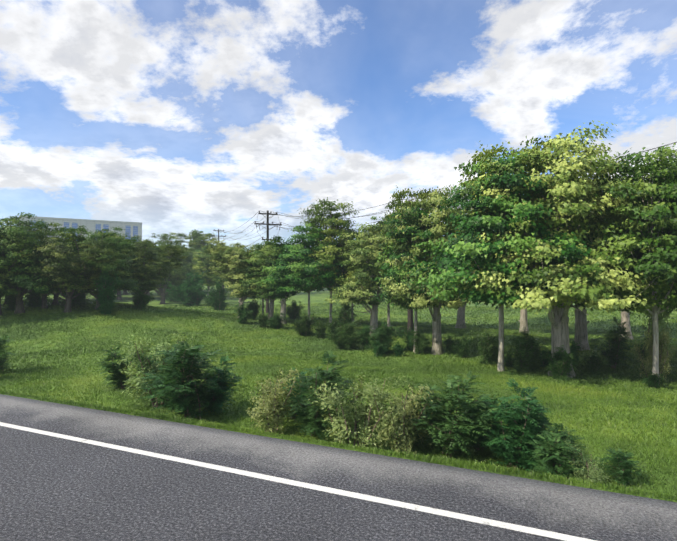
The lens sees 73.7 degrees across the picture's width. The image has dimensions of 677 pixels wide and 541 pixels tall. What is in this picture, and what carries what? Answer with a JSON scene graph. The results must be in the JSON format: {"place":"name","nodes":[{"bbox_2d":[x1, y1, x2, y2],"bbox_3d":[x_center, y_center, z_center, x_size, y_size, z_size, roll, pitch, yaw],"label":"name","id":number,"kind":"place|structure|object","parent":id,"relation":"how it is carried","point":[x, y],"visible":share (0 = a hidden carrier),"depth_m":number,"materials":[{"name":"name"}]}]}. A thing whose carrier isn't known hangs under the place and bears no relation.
{"place":"outdoors","nodes":[
{"label":"outdoors","id":0,"kind":"place"},
{"bbox_2d":[0,394,676,540],"bbox_3d":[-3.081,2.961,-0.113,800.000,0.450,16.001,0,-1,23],"label":"road","id":1,"kind":"structure","parent":0,"point":[52,488],"depth_m":5.72,"materials":[{"name":"grey asphalt"}]},
{"bbox_2d":[0,422,595,540],"bbox_3d":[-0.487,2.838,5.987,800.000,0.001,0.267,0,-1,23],"label":"road edge line","id":2,"kind":"object","parent":1,"relation":"on","point":[540,532],"visible":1,"depth_m":5.82,"materials":[{"name":"paint"}]},
{"bbox_2d":[0,285,676,501],"bbox_3d":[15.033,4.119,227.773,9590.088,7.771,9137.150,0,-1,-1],"label":"ground","id":3,"kind":"structure","parent":0,"point":[315,297],"depth_m":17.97,"materials":[{"name":"green plant"}]},
{"bbox_2d":[0,335,14,370],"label":"roadside shrub","id":4,"kind":"object","parent":3,"relation":"on","point":[3,357],"visible":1,"depth_m":15.71,"materials":[{"name":"green plant"}]},
{"bbox_2d":[2,296,15,310],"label":"bush","id":5,"kind":"object","parent":3,"relation":"on","point":[11,304],"visible":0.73,"depth_m":28.38,"materials":[{"name":"green plant"}]},
{"bbox_2d":[0,225,49,303],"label":"tree","id":6,"kind":"object","parent":3,"relation":"on","point":[17,248],"visible":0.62,"depth_m":26.29,"materials":[{"name":"green plant"}]},
{"bbox_2d":[0,221,50,314],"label":"tree","id":7,"kind":"object","parent":3,"relation":"on","point":[33,253],"visible":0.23,"depth_m":27.37,"materials":[{"name":"green plant"}]},
{"bbox_2d":[23,291,51,307],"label":"bush","id":8,"kind":"object","parent":3,"relation":"on","point":[34,299],"visible":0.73,"depth_m":29.31,"materials":[{"name":"green plant"}]},
{"bbox_2d":[0,212,89,313],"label":"tree","id":9,"kind":"object","parent":3,"relation":"on","point":[24,282],"visible":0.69,"depth_m":26.95,"materials":[{"name":"green plant"}]},
{"bbox_2d":[27,238,74,304],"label":"tree","id":10,"kind":"object","parent":3,"relation":"on","point":[55,302],"depth_m":30.39,"materials":[{"name":"green plant"}]},
{"bbox_2d":[19,240,84,308],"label":"tree","id":11,"kind":"object","parent":3,"relation":"on","point":[44,303],"visible":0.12,"depth_m":28.58,"materials":[{"name":"green plant"}]},
{"bbox_2d":[32,236,114,312],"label":"tree","id":12,"kind":"object","parent":3,"relation":"on","point":[52,266],"visible":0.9,"depth_m":27.58,"materials":[{"name":"green plant"}]},
{"bbox_2d":[61,291,89,306],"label":"bush","id":13,"kind":"object","parent":3,"relation":"on","point":[79,299],"visible":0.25,"depth_m":30.02,"materials":[{"name":"green plant"}]},
{"bbox_2d":[19,216,141,244],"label":"office building","id":14,"kind":"structure","parent":3,"relation":"on","point":[132,229],"depth_m":148.71,"materials":[{"name":"beige concrete"}]},
{"bbox_2d":[41,226,141,309],"bbox_3d":[-15.735,0.022,30.185,5.794,5.758,6.004,0,-1,21],"label":"tree","id":15,"kind":"object","parent":3,"relation":"on","point":[125,274],"visible":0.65,"depth_m":29.07,"materials":[{"name":"green plant"}]},
{"bbox_2d":[68,232,143,303],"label":"tree","id":16,"kind":"object","parent":3,"relation":"on","point":[114,258],"visible":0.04,"depth_m":31.31,"materials":[{"name":"green plant"}]},
{"bbox_2d":[91,269,121,315],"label":"conifer","id":17,"kind":"object","parent":3,"relation":"on","point":[106,296],"visible":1,"depth_m":28.13,"materials":[{"name":"green plant"}]},
{"bbox_2d":[94,345,136,388],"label":"roadside shrub","id":18,"kind":"object","parent":3,"relation":"on","point":[118,377],"visible":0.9,"depth_m":13.31,"materials":[{"name":"green plant"}]},
{"bbox_2d":[116,237,148,299],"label":"tree","id":19,"kind":"object","parent":3,"relation":"on","point":[119,298],"visible":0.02,"depth_m":71.52,"materials":[{"name":"green plant"}]},
{"bbox_2d":[129,285,154,309],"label":"bush","id":20,"kind":"object","parent":3,"relation":"on","point":[141,300],"visible":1,"depth_m":31.18,"materials":[{"name":"green plant"}]},
{"bbox_2d":[130,355,162,393],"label":"roadside shrub","id":21,"kind":"object","parent":3,"relation":"on","point":[149,365],"visible":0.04,"depth_m":12.79,"materials":[{"name":"green plant"}]},
{"bbox_2d":[107,233,187,294],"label":"tree","id":22,"kind":"object","parent":3,"relation":"on","point":[147,274],"visible":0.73,"depth_m":32.62,"materials":[{"name":"green plant"}]},
{"bbox_2d":[126,242,169,295],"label":"tree","id":23,"kind":"object","parent":3,"relation":"on","point":[148,293],"visible":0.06,"depth_m":72.92,"materials":[{"name":"green plant"}]},
{"bbox_2d":[127,242,190,303],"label":"tree","id":24,"kind":"object","parent":3,"relation":"on","point":[175,280],"visible":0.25,"depth_m":61.87,"materials":[{"name":"green plant"}]},
{"bbox_2d":[112,331,216,407],"bbox_3d":[-4.536,2.673,11.743,2.456,2.161,2.115,0,-1,-25],"label":"roadside shrub","id":25,"kind":"object","parent":3,"relation":"on","point":[145,368],"visible":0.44,"depth_m":11.30,"materials":[{"name":"green plant"}]},
{"bbox_2d":[165,274,185,301],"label":"bush","id":26,"kind":"object","parent":3,"relation":"on","point":[170,299],"visible":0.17,"depth_m":66.88,"materials":[{"name":"green plant"}]},
{"bbox_2d":[156,245,198,279],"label":"tree","id":27,"kind":"object","parent":3,"relation":"on","point":[187,261],"visible":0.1,"depth_m":76.50,"materials":[{"name":"green plant"}]},
{"bbox_2d":[138,341,225,418],"bbox_3d":[-3.570,2.610,10.340,2.240,2.112,2.251,-1,-1,42],"label":"roadside shrub","id":28,"kind":"object","parent":3,"relation":"on","point":[180,390],"visible":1,"depth_m":10.31,"materials":[{"name":"green plant"}]},
{"bbox_2d":[149,229,217,274],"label":"tree","id":29,"kind":"object","parent":3,"relation":"on","point":[198,240],"visible":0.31,"depth_m":87.02,"materials":[{"name":"green plant"}]},
{"bbox_2d":[164,271,210,305],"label":"bush","id":30,"kind":"object","parent":3,"relation":"on","point":[192,291],"visible":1,"depth_m":55.28,"materials":[{"name":"green plant"}]},
{"bbox_2d":[186,247,205,292],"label":"tree","id":31,"kind":"object","parent":3,"relation":"on","point":[197,250],"visible":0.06,"depth_m":84.26,"materials":[{"name":"green plant"}]},
{"bbox_2d":[188,247,227,295],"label":"tree","id":32,"kind":"object","parent":3,"relation":"on","point":[203,264],"visible":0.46,"depth_m":65.67,"materials":[{"name":"green plant"}]},
{"bbox_2d":[202,294,215,306],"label":"bush","id":33,"kind":"object","parent":3,"relation":"on","point":[207,301],"visible":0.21,"depth_m":53.11,"materials":[{"name":"green plant"}]},
{"bbox_2d":[201,245,234,298],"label":"tree","id":34,"kind":"object","parent":3,"relation":"on","point":[217,270],"visible":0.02,"depth_m":77.35,"materials":[{"name":"green plant"}]},
{"bbox_2d":[207,277,229,310],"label":"conifer","id":35,"kind":"object","parent":3,"relation":"on","point":[217,301],"visible":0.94,"depth_m":47.81,"materials":[{"name":"green plant"}]},
{"bbox_2d":[212,229,225,239],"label":"utility pole","id":36,"kind":"object","parent":3,"relation":"on","point":[221,236],"visible":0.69,"depth_m":84.63,"materials":[{"name":"brown wood"}]},
{"bbox_2d":[214,142,676,252],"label":"power lines","id":37,"kind":"object","parent":36,"relation":"attached to","point":[369,214],"visible":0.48,"depth_m":31.69,"materials":[{"name":"metal"}]},
{"bbox_2d":[199,356,242,414],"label":"roadside shrub","id":38,"kind":"object","parent":3,"relation":"on","point":[220,377],"visible":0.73,"depth_m":11.03,"materials":[{"name":"green plant"}]},
{"bbox_2d":[201,240,265,317],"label":"tree","id":39,"kind":"object","parent":3,"relation":"on","point":[228,260],"visible":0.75,"depth_m":32.34,"materials":[{"name":"green plant"}]},
{"bbox_2d":[234,303,252,323],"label":"bush","id":40,"kind":"object","parent":3,"relation":"on","point":[243,314],"visible":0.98,"depth_m":30.31,"materials":[{"name":"green plant"}]},
{"bbox_2d":[246,298,264,318],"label":"bush","id":41,"kind":"object","parent":3,"relation":"on","point":[253,308],"visible":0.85,"depth_m":32.77,"materials":[{"name":"green plant"}]},
{"bbox_2d":[239,244,276,314],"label":"tree","id":42,"kind":"object","parent":3,"relation":"on","point":[254,252],"visible":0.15,"depth_m":32.09,"materials":[{"name":"green plant"}]},
{"bbox_2d":[235,241,289,319],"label":"tree","id":43,"kind":"object","parent":3,"relation":"on","point":[270,250],"visible":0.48,"depth_m":31.59,"materials":[{"name":"green plant"}]},
{"bbox_2d":[255,312,269,327],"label":"bush","id":44,"kind":"object","parent":3,"relation":"on","point":[262,321],"visible":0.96,"depth_m":29.40,"materials":[{"name":"green plant"}]},
{"bbox_2d":[254,210,281,312],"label":"utility pole","id":45,"kind":"object","parent":3,"relation":"on","point":[267,299],"visible":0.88,"depth_m":43.72,"materials":[{"name":"brown wood"}]},
{"bbox_2d":[246,365,301,433],"bbox_3d":[-1.320,2.833,9.637,1.380,1.639,1.612,0,-1,-18],"label":"roadside shrub","id":46,"kind":"object","parent":3,"relation":"on","point":[277,412],"visible":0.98,"depth_m":9.37,"materials":[{"name":"green plant"}]},
{"bbox_2d":[265,312,286,328],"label":"bush","id":47,"kind":"object","parent":3,"relation":"on","point":[276,323],"visible":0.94,"depth_m":29.21,"materials":[{"name":"green plant"}]},
{"bbox_2d":[261,235,309,323],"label":"tree","id":48,"kind":"object","parent":3,"relation":"on","point":[283,295],"visible":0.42,"depth_m":31.48,"materials":[{"name":"green plant"}]},
{"bbox_2d":[280,368,308,418],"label":"roadside shrub","id":49,"kind":"object","parent":3,"relation":"on","point":[302,374],"visible":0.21,"depth_m":10.53,"materials":[{"name":"green plant"}]},
{"bbox_2d":[286,300,303,318],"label":"bush","id":50,"kind":"object","parent":3,"relation":"on","point":[294,310],"visible":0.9,"depth_m":35.42,"materials":[{"name":"green plant"}]},
{"bbox_2d":[257,222,346,317],"bbox_3d":[-2.337,0.400,31.031,6.230,7.519,6.120,0,-1,26],"label":"tree","id":51,"kind":"object","parent":3,"relation":"on","point":[301,250],"visible":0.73,"depth_m":30.04,"materials":[{"name":"green plant"}]},
{"bbox_2d":[289,312,317,335],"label":"bush","id":52,"kind":"object","parent":3,"relation":"on","point":[303,328],"visible":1,"depth_m":27.16,"materials":[{"name":"green plant"}]},
{"bbox_2d":[281,350,357,440],"bbox_3d":[-0.500,2.661,9.483,1.984,1.891,1.532,0,-1,17],"label":"roadside shrub","id":53,"kind":"object","parent":3,"relation":"on","point":[312,422],"visible":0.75,"depth_m":9.35,"materials":[{"name":"green plant"}]},
{"bbox_2d":[311,320,327,337],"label":"bush","id":54,"kind":"object","parent":3,"relation":"on","point":[320,328],"visible":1,"depth_m":26.60,"materials":[{"name":"green plant"}]},
{"bbox_2d":[296,197,365,322],"bbox_3d":[-0.287,-0.377,31.827,5.639,9.281,6.564,1,-1,-32],"label":"tree","id":55,"kind":"object","parent":3,"relation":"on","point":[329,222],"visible":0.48,"depth_m":30.88,"materials":[{"name":"green plant"}]},
{"bbox_2d":[326,319,343,339],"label":"bush","id":56,"kind":"object","parent":3,"relation":"on","point":[332,326],"visible":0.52,"depth_m":25.99,"materials":[{"name":"green plant"}]},
{"bbox_2d":[330,302,358,328],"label":"bush","id":57,"kind":"object","parent":3,"relation":"on","point":[344,310],"visible":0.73,"depth_m":28.94,"materials":[{"name":"green plant"}]},
{"bbox_2d":[326,321,366,349],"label":"bush","id":58,"kind":"object","parent":3,"relation":"on","point":[344,339],"visible":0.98,"depth_m":23.02,"materials":[{"name":"green plant"}]},
{"bbox_2d":[333,229,367,321],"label":"tree","id":59,"kind":"object","parent":3,"relation":"on","point":[349,272],"visible":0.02,"depth_m":34.49,"materials":[{"name":"green plant"}]},
{"bbox_2d":[308,368,407,450],"bbox_3d":[0.258,2.787,8.447,1.940,1.707,1.671,0,-1,17],"label":"roadside shrub","id":60,"kind":"object","parent":3,"relation":"on","point":[341,434],"visible":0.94,"depth_m":8.37,"materials":[{"name":"green plant"}]},
{"bbox_2d":[355,324,373,344],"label":"bush","id":61,"kind":"object","parent":3,"relation":"on","point":[365,330],"visible":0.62,"depth_m":24.37,"materials":[{"name":"green plant"}]},
{"bbox_2d":[322,222,407,335],"bbox_3d":[2.169,0.616,27.653,6.417,7.564,5.429,0,-1,0],"label":"tree","id":62,"kind":"object","parent":3,"relation":"on","point":[364,283],"visible":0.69,"depth_m":26.64,"materials":[{"name":"green plant"}]},
{"bbox_2d":[345,215,389,326],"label":"tree","id":63,"kind":"object","parent":3,"relation":"on","point":[388,305],"visible":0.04,"depth_m":31.60,"materials":[{"name":"green plant"}]},
{"bbox_2d":[372,339,387,356],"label":"bush","id":64,"kind":"object","parent":3,"relation":"on","point":[379,351],"visible":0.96,"depth_m":20.83,"materials":[{"name":"green plant"}]},
{"bbox_2d":[364,322,401,354],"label":"bush","id":65,"kind":"object","parent":3,"relation":"on","point":[384,338],"visible":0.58,"depth_m":21.63,"materials":[{"name":"green plant"}]},
{"bbox_2d":[393,342,403,355],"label":"bush","id":66,"kind":"object","parent":3,"relation":"on","point":[398,348],"visible":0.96,"depth_m":20.80,"materials":[{"name":"green plant"}]},
{"bbox_2d":[394,200,412,333],"bbox_3d":[3.886,0.432,25.149,2.700,8.662,0.830,1,-1,-34],"label":"utility pole","id":67,"kind":"object","parent":3,"relation":"on","point":[410,317],"depth_m":24.85,"materials":[{"name":"brown wood"}]},
{"bbox_2d":[372,381,438,454],"bbox_3d":[1.295,2.828,8.475,1.345,1.599,1.572,0,-1,5],"label":"roadside shrub","id":68,"kind":"object","parent":3,"relation":"on","point":[409,429],"visible":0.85,"depth_m":8.23,"materials":[{"name":"green plant"}]},
{"bbox_2d":[397,327,413,350],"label":"bush","id":69,"kind":"object","parent":3,"relation":"on","point":[409,345],"visible":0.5,"depth_m":22.38,"materials":[{"name":"green plant"}]},
{"bbox_2d":[371,205,459,352],"bbox_3d":[3.931,0.637,21.802,4.463,7.345,5.195,1,-1,-40],"label":"tree","id":70,"kind":"object","parent":3,"relation":"on","point":[392,272],"visible":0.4,"depth_m":21.00,"materials":[{"name":"green plant"}]},
{"bbox_2d":[409,330,431,353],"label":"bush","id":71,"kind":"object","parent":3,"relation":"on","point":[421,343],"visible":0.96,"depth_m":21.34,"materials":[{"name":"green plant"}]},
{"bbox_2d":[396,384,445,446],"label":"roadside shrub","id":72,"kind":"object","parent":3,"relation":"on","point":[426,407],"visible":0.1,"depth_m":8.79,"materials":[{"name":"green plant"}]},
{"bbox_2d":[374,185,472,354],"bbox_3d":[4.400,0.055,21.541,4.915,8.779,5.809,0,-1,15],"label":"tree","id":73,"kind":"object","parent":3,"relation":"on","point":[402,290],"visible":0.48,"depth_m":20.80,"materials":[{"name":"green plant"}]},
{"bbox_2d":[442,336,460,353],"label":"bush","id":74,"kind":"object","parent":3,"relation":"on","point":[450,342],"visible":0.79,"depth_m":21.16,"materials":[{"name":"green plant"}]},
{"bbox_2d":[411,370,505,457],"bbox_3d":[2.254,2.745,8.384,1.810,1.699,1.802,0,-1,24],"label":"roadside shrub","id":75,"kind":"object","parent":3,"relation":"on","point":[448,432],"visible":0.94,"depth_m":8.20,"materials":[{"name":"green plant"}]},
{"bbox_2d":[450,336,472,357],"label":"bush","id":76,"kind":"object","parent":3,"relation":"on","point":[462,349],"visible":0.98,"depth_m":20.22,"materials":[{"name":"green plant"}]},
{"bbox_2d":[451,215,478,328],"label":"tree","id":77,"kind":"object","parent":3,"relation":"on","point":[460,322],"depth_m":32.66,"materials":[{"name":"brown plant"}]},
{"bbox_2d":[460,393,507,450],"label":"roadside shrub","id":78,"kind":"object","parent":3,"relation":"on","point":[493,427],"visible":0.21,"depth_m":8.49,"materials":[{"name":"green plant"}]},
{"bbox_2d":[477,332,504,364],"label":"bush","id":79,"kind":"object","parent":3,"relation":"on","point":[488,349],"visible":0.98,"depth_m":18.44,"materials":[{"name":"green plant"}]},
{"bbox_2d":[403,149,608,371],"bbox_3d":[5.952,-0.101,16.531,7.155,8.636,7.029,0,-1,14],"label":"tree","id":80,"kind":"object","parent":3,"relation":"on","point":[456,251],"visible":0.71,"depth_m":15.32,"materials":[{"name":"green plant"}]},
{"bbox_2d":[462,378,553,470],"bbox_3d":[3.035,2.748,7.808,1.693,1.614,1.307,0,-1,-11],"label":"roadside shrub","id":81,"kind":"object","parent":3,"relation":"on","point":[522,427],"visible":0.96,"depth_m":7.75,"materials":[{"name":"green plant"}]},
{"bbox_2d":[504,351,517,367],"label":"bush","id":82,"kind":"object","parent":3,"relation":"on","point":[508,363],"visible":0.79,"depth_m":17.74,"materials":[{"name":"green plant"}]},
{"bbox_2d":[518,308,528,333],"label":"tree","id":83,"kind":"object","parent":3,"relation":"on","point":[523,321],"depth_m":29.52,"materials":[{"name":"beige plant"}]},
{"bbox_2d":[506,330,549,371],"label":"bush","id":84,"kind":"object","parent":3,"relation":"on","point":[524,354],"visible":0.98,"depth_m":16.81,"materials":[{"name":"green plant"}]},
{"bbox_2d":[526,410,553,460],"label":"roadside shrub","id":85,"kind":"object","parent":3,"relation":"on","point":[542,425],"visible":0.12,"depth_m":8.11,"materials":[{"name":"green plant"}]},
{"bbox_2d":[537,347,550,366],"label":"bush","id":86,"kind":"object","parent":3,"relation":"on","point":[545,363],"visible":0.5,"depth_m":17.64,"materials":[{"name":"green plant"}]},
{"bbox_2d":[524,426,584,478],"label":"roadside shrub","id":87,"kind":"object","parent":3,"relation":"on","point":[557,458],"visible":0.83,"depth_m":6.95,"materials":[{"name":"green plant"}]},
{"bbox_2d":[539,345,577,380],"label":"bush","id":88,"kind":"object","parent":3,"relation":"on","point":[560,367],"visible":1,"depth_m":15.39,"materials":[{"name":"green plant"}]},
{"bbox_2d":[441,120,676,377],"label":"tree","id":89,"kind":"object","parent":3,"relation":"on","point":[568,290],"visible":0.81,"depth_m":14.80,"materials":[{"name":"green plant"}]},
{"bbox_2d":[538,423,602,480],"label":"roadside shrub","id":90,"kind":"object","parent":3,"relation":"on","point":[570,435],"visible":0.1,"depth_m":7.38,"materials":[{"name":"green plant"}]},
{"bbox_2d":[569,341,582,365],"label":"bush","id":91,"kind":"object","parent":3,"relation":"on","point":[573,348],"visible":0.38,"depth_m":17.85,"materials":[{"name":"green plant"}]},
{"bbox_2d":[564,441,609,482],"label":"roadside shrub","id":92,"kind":"object","parent":3,"relation":"on","point":[592,474],"visible":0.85,"depth_m":6.68,"materials":[{"name":"green plant"}]},
{"bbox_2d":[526,177,655,350],"bbox_3d":[11.626,-0.124,21.703,6.738,8.806,7.966,1,-1,-33],"label":"tree","id":93,"kind":"object","parent":3,"relation":"on","point":[581,323],"visible":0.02,"depth_m":20.98,"materials":[{"name":"brown plant"}]},
{"bbox_2d":[583,351,606,373],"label":"bush","id":94,"kind":"object","parent":3,"relation":"on","point":[594,365],"visible":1,"depth_m":16.27,"materials":[{"name":"green plant"}]},
{"bbox_2d":[590,317,633,368],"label":"bush","id":95,"kind":"object","parent":3,"relation":"on","point":[617,347],"visible":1,"depth_m":17.03,"materials":[{"name":"green plant"}]},
{"bbox_2d":[593,448,646,485],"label":"roadside shrub","id":96,"kind":"object","parent":3,"relation":"on","point":[619,463],"visible":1,"depth_m":7.23,"materials":[{"name":"green plant"}]},
{"bbox_2d":[569,143,676,381],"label":"tree","id":97,"kind":"object","parent":3,"relation":"on","point":[662,249],"visible":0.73,"depth_m":14.00,"materials":[{"name":"green plant"}]},
{"bbox_2d":[620,232,640,339],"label":"tree","id":98,"kind":"object","parent":3,"relation":"on","point":[625,316],"visible":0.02,"depth_m":27.10,"materials":[{"name":"brown plant"}]},
{"bbox_2d":[632,342,648,362],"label":"bush","id":99,"kind":"object","parent":3,"relation":"on","point":[641,345],"visible":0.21,"depth_m":17.91,"materials":[{"name":"green plant"}]},
{"bbox_2d":[621,168,676,307],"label":"tree","id":100,"kind":"object","parent":3,"relation":"on","point":[658,226],"visible":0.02,"depth_m":15.80,"materials":[{"name":"green plant"}]},
{"bbox_2d":[625,143,676,255],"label":"tree","id":101,"kind":"object","parent":3,"relation":"on","point":[661,149],"depth_m":18.22,"materials":[{"name":"green plant"}]},
{"bbox_2d":[641,372,663,387],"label":"bush","id":102,"kind":"object","parent":3,"relation":"on","point":[651,380],"visible":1,"depth_m":14.13,"materials":[{"name":"green plant"}]},
{"bbox_2d":[630,326,675,381],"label":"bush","id":103,"kind":"object","parent":3,"relation":"on","point":[649,343],"visible":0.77,"depth_m":14.76,"materials":[{"name":"green plant"}]},
{"bbox_2d":[638,252,673,354],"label":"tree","id":104,"kind":"object","parent":3,"relation":"on","point":[661,322],"visible":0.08,"depth_m":15.46,"materials":[{"name":"green plant"}]},
{"bbox_2d":[0,0,676,250],"label":"sky","id":105,"kind":"structure","parent":0,"point":[167,116],"materials":[{"name":"blue"}]}
]}

